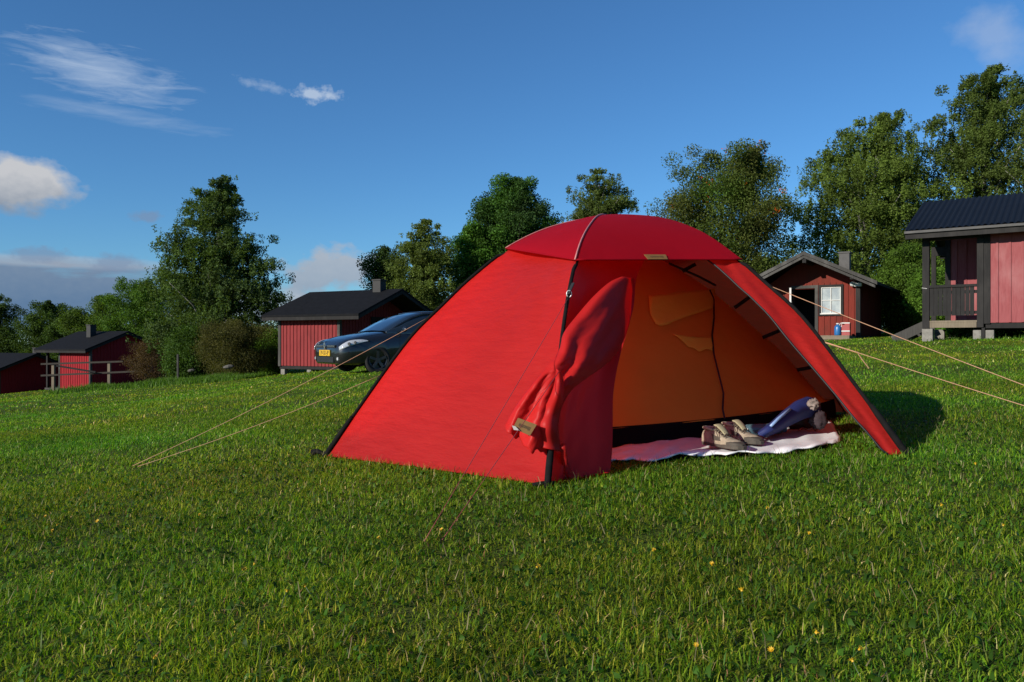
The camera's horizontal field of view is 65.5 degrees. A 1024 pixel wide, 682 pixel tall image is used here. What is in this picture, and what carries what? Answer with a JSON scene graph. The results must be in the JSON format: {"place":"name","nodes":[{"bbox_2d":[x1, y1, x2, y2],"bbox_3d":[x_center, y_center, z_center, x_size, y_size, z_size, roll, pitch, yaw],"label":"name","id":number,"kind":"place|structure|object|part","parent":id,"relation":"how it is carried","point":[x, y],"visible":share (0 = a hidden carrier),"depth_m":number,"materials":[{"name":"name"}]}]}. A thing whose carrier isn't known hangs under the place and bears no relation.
{"place":"outdoors","nodes":[
{"label":"outdoors","id":0,"kind":"place"},
{"bbox_2d":[0,330,1023,681],"bbox_3d":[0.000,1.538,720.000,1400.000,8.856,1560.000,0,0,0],"label":"lawn","id":1,"kind":"structure","parent":0,"point":[408,608],"depth_m":2.20,"materials":[{"name":"plant"}]},
{"bbox_2d":[0,293,25,352],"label":"broadleaf tree","id":2,"kind":"object","parent":1,"relation":"on","point":[6,330],"visible":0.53,"depth_m":65.54,"materials":[{"name":"green plant"}]},
{"bbox_2d":[0,347,58,393],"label":"black roofed cabin","id":3,"kind":"object","parent":1,"relation":"on","point":[21,372],"visible":0.5,"depth_m":53.54,"materials":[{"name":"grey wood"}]},
{"bbox_2d":[6,300,72,360],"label":"broadleaf tree","id":4,"kind":"object","parent":1,"relation":"on","point":[48,311],"visible":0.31,"depth_m":62.91,"materials":[{"name":"green plant"}]},
{"bbox_2d":[41,309,87,360],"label":"broadleaf tree","id":5,"kind":"object","parent":1,"relation":"on","point":[49,332],"visible":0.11,"depth_m":61.05,"materials":[{"name":"green plant"}]},
{"bbox_2d":[41,361,137,391],"bbox_3d":[-21.214,1.877,39.972,4.889,1.782,0.395,0,0,0],"label":"rail fence","id":6,"kind":"object","parent":1,"relation":"on","point":[53,374],"visible":0.77,"depth_m":39.98,"materials":[{"name":"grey wood"}]},
{"bbox_2d":[54,293,126,334],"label":"broadleaf tree","id":7,"kind":"object","parent":1,"relation":"on","point":[70,321],"visible":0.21,"depth_m":53.11,"materials":[{"name":"green plant"}]},
{"bbox_2d":[34,325,162,389],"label":"cabin","id":8,"kind":"object","parent":1,"relation":"on","point":[90,344],"visible":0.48,"depth_m":44.70,"materials":[{"name":"red wood"}]},
{"bbox_2d":[90,276,178,369],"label":"broadleaf tree","id":9,"kind":"object","parent":1,"relation":"on","point":[132,309],"visible":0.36,"depth_m":50.77,"materials":[{"name":"green plant"}]},
{"bbox_2d":[117,337,167,381],"bbox_3d":[-16.392,0.863,36.008,2.397,2.133,2.229,0,0,0],"label":"twiggy bush","id":10,"kind":"object","parent":1,"relation":"on","point":[144,359],"visible":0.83,"depth_m":35.73,"materials":[{"name":"brown plant"}]},
{"bbox_2d":[177,354,178,377],"bbox_3d":[-12.584,1.092,30.000,0.070,1.188,0.070,0,0,0],"label":"wooden stake","id":11,"kind":"object","parent":1,"relation":"on","point":[177,365],"visible":0.56,"depth_m":29.97,"materials":[{"name":"grey wood"}]},
{"bbox_2d":[157,323,215,377],"bbox_3d":[-13.323,0.429,33.012,2.748,2.389,2.674,0,0,0],"label":"green bush","id":12,"kind":"object","parent":1,"relation":"on","point":[182,343],"visible":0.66,"depth_m":32.43,"materials":[{"name":"green plant"}]},
{"bbox_2d":[126,174,295,373],"bbox_3d":[-13.197,-2.873,34.953,6.825,8.935,6.555,0,0,-26],"label":"birch tree","id":13,"kind":"object","parent":1,"relation":"on","point":[217,281],"visible":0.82,"depth_m":34.01,"materials":[{"name":"green plant"}]},
{"bbox_2d":[223,364,233,368],"bbox_3d":[-10.498,0.953,29.501,0.427,0.160,0.247,-11,2,-11],"label":"stone","id":14,"kind":"object","parent":1,"relation":"on","point":[228,366],"visible":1,"depth_m":29.43,"materials":[{"name":"grey stone"}]},
{"bbox_2d":[190,318,277,374],"bbox_3d":[-10.649,0.278,30.919,3.296,2.354,3.101,0,0,0],"label":"willow bush","id":15,"kind":"object","parent":1,"relation":"on","point":[233,341],"visible":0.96,"depth_m":30.53,"materials":[{"name":"green plant"}]},
{"bbox_2d":[251,328,289,373],"bbox_3d":[-10.161,0.429,33.443,2.260,2.019,1.934,0,0,0],"label":"green bush","id":16,"kind":"object","parent":1,"relation":"on","point":[273,366],"visible":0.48,"depth_m":33.07,"materials":[{"name":"green plant"}]},
{"bbox_2d":[261,279,431,374],"bbox_3d":[-6.171,-0.540,31.247,4.620,3.629,5.280,0,0,28],"label":"black roofed cabin","id":17,"kind":"object","parent":1,"relation":"on","point":[307,322],"visible":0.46,"depth_m":29.77,"materials":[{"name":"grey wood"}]},
{"bbox_2d":[371,317,383,324],"bbox_3d":[-5.172,-0.005,30.670,0.035,1.830,0.800,0,0,28],"label":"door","id":18,"kind":"structure","parent":17,"relation":"in","point":[373,319],"depth_m":30.52,"materials":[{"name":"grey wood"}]},
{"bbox_2d":[314,311,432,371],"bbox_3d":[-2.614,0.001,19.567,4.250,1.488,2.180,0,0,-37],"label":"parked car","id":19,"kind":"object","parent":1,"relation":"on","point":[338,350],"visible":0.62,"depth_m":18.28,"materials":[{"name":"grey paint"}]},
{"bbox_3d":[-2.178,-0.452,19.894,2.920,0.565,1.640,0,0,-37],"label":"window glass","id":20,"kind":"part","parent":19,"relation":"part of","materials":[{"name":"black glass"}]},
{"bbox_2d":[356,244,407,289],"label":"broadleaf tree","id":21,"kind":"object","parent":1,"relation":"on","point":[375,270],"visible":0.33,"depth_m":39.47,"materials":[{"name":"green plant"}]},
{"bbox_2d":[384,218,465,310],"bbox_3d":[-3.999,-2.454,36.947,3.894,6.475,3.778,0,0,18],"label":"birch tree","id":22,"kind":"object","parent":1,"relation":"on","point":[424,273],"visible":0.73,"depth_m":36.43,"materials":[{"name":"green plant"}]},
{"bbox_2d":[444,220,499,294],"bbox_3d":[-1.965,-2.612,39.026,2.937,6.503,3.122,0,0,0],"label":"broadleaf tree","id":23,"kind":"object","parent":1,"relation":"on","point":[474,251],"visible":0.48,"depth_m":38.41,"materials":[{"name":"green plant"}]},
{"bbox_2d":[7,239,944,376],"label":"wood","id":24,"kind":"object","parent":1,"relation":"on","point":[432,304],"visible":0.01,"depth_m":70.34,"materials":[{"name":"green plant"}]},
{"bbox_2d":[465,172,564,257],"bbox_3d":[0.173,-3.902,39.948,5.078,8.832,4.753,0,0,0],"label":"broadleaf tree","id":25,"kind":"object","parent":1,"relation":"on","point":[505,215],"visible":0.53,"depth_m":39.00,"materials":[{"name":"green plant"}]},
{"bbox_2d":[133,214,1023,541],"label":"dome tent","id":26,"kind":"object","parent":1,"relation":"on","point":[579,348],"visible":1,"depth_m":4.03,"materials":[{"name":"red fabric"}]},
{"bbox_2d":[559,167,640,222],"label":"birch tree","id":27,"kind":"object","parent":1,"relation":"on","point":[597,202],"visible":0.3,"depth_m":43.42,"materials":[{"name":"green plant"}]},
{"bbox_2d":[611,421,840,461],"bbox_3d":[1.174,0.518,4.010,1.924,0.100,0.750,0,0,-24],"label":"ground mat","id":28,"kind":"object","parent":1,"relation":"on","point":[789,440],"visible":0.58,"depth_m":3.89,"materials":[{"name":"fabric"}]},
{"bbox_2d":[702,424,746,449],"bbox_3d":[1.005,0.449,3.778,0.088,0.107,0.258,0,0,-33],"label":"hiking boot","id":29,"kind":"object","parent":28,"relation":"on","point":[715,435],"visible":1,"depth_m":3.77,"materials":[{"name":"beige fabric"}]},
{"bbox_2d":[721,419,763,444],"bbox_3d":[1.131,0.442,3.916,0.087,0.107,0.258,0,0,-31],"label":"hiking boot","id":30,"kind":"object","parent":28,"relation":"on","point":[737,429],"visible":0.9,"depth_m":3.90,"materials":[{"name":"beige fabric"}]},
{"bbox_2d":[745,423,786,434],"bbox_3d":[1.336,0.466,4.200,0.217,0.066,0.060,0,0,0],"label":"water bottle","id":31,"kind":"object","parent":28,"relation":"on","point":[753,428],"visible":0.31,"depth_m":4.18,"materials":[{"name":"blue plastic"}]},
{"bbox_2d":[757,397,820,437],"bbox_3d":[1.445,0.393,4.174,0.695,0.204,0.262,0,0,-32],"label":"sleeping bag","id":32,"kind":"object","parent":28,"relation":"on","point":[795,412],"visible":0.88,"depth_m":4.03,"materials":[{"name":"blue fabric"}]},
{"bbox_2d":[807,398,820,410],"bbox_3d":[1.517,0.317,4.001,0.060,0.067,0.060,0,0,42],"label":"crumpled cloth","id":33,"kind":"object","parent":32,"relation":"on","point":[813,404],"visible":1,"depth_m":3.99,"materials":[{"name":"beige fabric"}]},
{"bbox_2d":[789,418,812,428],"bbox_3d":[1.612,0.458,4.430,0.202,0.134,0.125,0,0,0],"label":"stuff bag","id":34,"kind":"object","parent":28,"relation":"on","point":[804,423],"visible":0.14,"depth_m":4.38,"materials":[{"name":"black fabric"}]},
{"bbox_2d":[798,427,816,430],"bbox_3d":[1.587,0.469,4.260,0.089,0.016,0.136,0,0,30],"label":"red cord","id":35,"kind":"object","parent":28,"relation":"on","point":[800,429],"visible":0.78,"depth_m":4.24,"materials":[{"name":"red fabric"}]},
{"bbox_2d":[807,410,827,429],"bbox_3d":[1.595,0.407,4.151,0.104,0.118,0.089,0,0,0],"label":"rolled jacket","id":36,"kind":"object","parent":28,"relation":"on","point":[818,420],"visible":0.94,"depth_m":4.12,"materials":[{"name":"grey fabric"}]},
{"bbox_2d":[644,137,808,273],"bbox_3d":[8.827,-4.051,32.859,6.684,8.357,5.788,0,0,0],"label":"rowan tree","id":37,"kind":"object","parent":1,"relation":"on","point":[734,190],"visible":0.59,"depth_m":31.95,"materials":[{"name":"green plant"}]},
{"bbox_2d":[739,587,744,607],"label":"yellow flower","id":38,"kind":"object","parent":1,"relation":"on","point":[742,589],"visible":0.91,"depth_m":1.71,"materials":[{"name":"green plant"}]},
{"bbox_2d":[767,646,776,663],"bbox_3d":[0.457,0.552,1.389,0.013,0.049,0.013,-37,29,-20],"label":"yellow flower","id":39,"kind":"object","parent":1,"relation":"on","point":[771,649],"visible":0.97,"depth_m":1.38,"materials":[{"name":"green plant"}]},
{"bbox_2d":[799,629,820,650],"bbox_3d":[0.543,0.548,1.457,0.018,0.052,0.018,42,7,25],"label":"yellow flower","id":40,"kind":"object","parent":1,"relation":"on","point":[816,631],"visible":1,"depth_m":1.46,"materials":[{"name":"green plant"}]},
{"bbox_2d":[759,251,900,340],"bbox_3d":[11.229,-1.486,28.718,4.440,3.329,6.000,0,0,33],"label":"gabled cabin","id":41,"kind":"object","parent":1,"relation":"on","point":[842,290],"visible":0.73,"depth_m":27.01,"materials":[{"name":"red wood"}]},
{"bbox_2d":[789,288,794,305],"bbox_3d":[9.583,-1.001,27.214,0.060,1.600,0.595,0,0,33],"label":"door","id":42,"kind":"structure","parent":41,"relation":"in","point":[792,291],"depth_m":27.11,"materials":[{"name":"grey wood"}]},
{"bbox_2d":[818,284,842,315],"bbox_3d":[10.745,-1.375,26.844,0.790,1.050,0.110,0,0,33],"label":"window","id":43,"kind":"structure","parent":41,"relation":"in","point":[830,297],"depth_m":26.86,"materials":[{"name":"grey wood"}]},
{"bbox_2d":[834,323,841,334],"bbox_3d":[10.597,-0.388,25.909,0.220,0.408,0.220,0,0,-9],"label":"water canister","id":44,"kind":"object","parent":41,"relation":"on","point":[837,329],"visible":0.95,"depth_m":25.83,"materials":[{"name":"blue plastic"}]},
{"bbox_2d":[841,322,850,334],"bbox_3d":[10.810,-0.391,25.760,0.250,0.415,0.218,0,0,33],"label":"crate","id":45,"kind":"object","parent":41,"relation":"on","point":[846,328],"visible":0.98,"depth_m":25.69,"materials":[{"name":"red plastic"}]},
{"bbox_2d":[849,658,861,678],"bbox_3d":[0.579,0.551,1.333,0.014,0.041,0.014,-13,-41,-8],"label":"yellow flower","id":46,"kind":"object","parent":1,"relation":"on","point":[852,660],"visible":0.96,"depth_m":1.34,"materials":[{"name":"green plant"}]},
{"bbox_2d":[765,108,973,332],"bbox_3d":[15.994,-5.307,35.933,9.202,10.154,7.746,0,0,0],"label":"birch tree","id":47,"kind":"object","parent":1,"relation":"on","point":[878,166],"visible":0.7,"depth_m":34.83,"materials":[{"name":"green plant"}]},
{"bbox_2d":[870,241,944,332],"bbox_3d":[15.185,-2.023,30.464,3.101,3.582,3.070,0,0,0],"label":"broadleaf tree","id":48,"kind":"object","parent":1,"relation":"on","point":[904,262],"visible":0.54,"depth_m":30.04,"materials":[{"name":"green plant"}]},
{"bbox_2d":[898,265,944,329],"bbox_3d":[15.451,-1.460,27.956,3.210,2.537,2.936,0,0,41],"label":"broadleaf tree","id":49,"kind":"object","parent":1,"relation":"on","point":[915,287],"visible":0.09,"depth_m":28.05,"materials":[{"name":"green plant"}]},
{"bbox_2d":[935,327,976,338],"bbox_3d":[11.360,-0.136,20.232,1.340,0.686,1.313,0,0,0],"label":"leafy shrub","id":50,"kind":"object","parent":1,"relation":"on","point":[956,332],"visible":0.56,"depth_m":19.93,"materials":[{"name":"green plant"}]},
{"bbox_2d":[891,192,1023,341],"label":"raised cabin","id":51,"kind":"object","parent":1,"relation":"on","point":[979,242],"visible":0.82,"depth_m":17.76,"materials":[{"name":"red wood"}]},
{"bbox_2d":[891,62,1023,266],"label":"birch tree","id":52,"kind":"object","parent":1,"relation":"on","point":[983,131],"visible":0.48,"depth_m":36.14,"materials":[{"name":"green plant"}]},
{"bbox_2d":[962,322,1023,335],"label":"leafy shrub","id":53,"kind":"object","parent":1,"relation":"on","point":[998,332],"visible":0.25,"depth_m":19.25,"materials":[{"name":"green plant"}]},
{"bbox_2d":[982,84,1023,194],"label":"birch tree","id":54,"kind":"object","parent":1,"relation":"on","point":[1018,153],"visible":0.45,"depth_m":34.07,"materials":[{"name":"green plant"}]},
{"bbox_2d":[0,0,1023,344],"label":"sky","id":55,"kind":"structure","parent":0,"point":[346,125],"materials":[{"name":"blue"}]}
]}

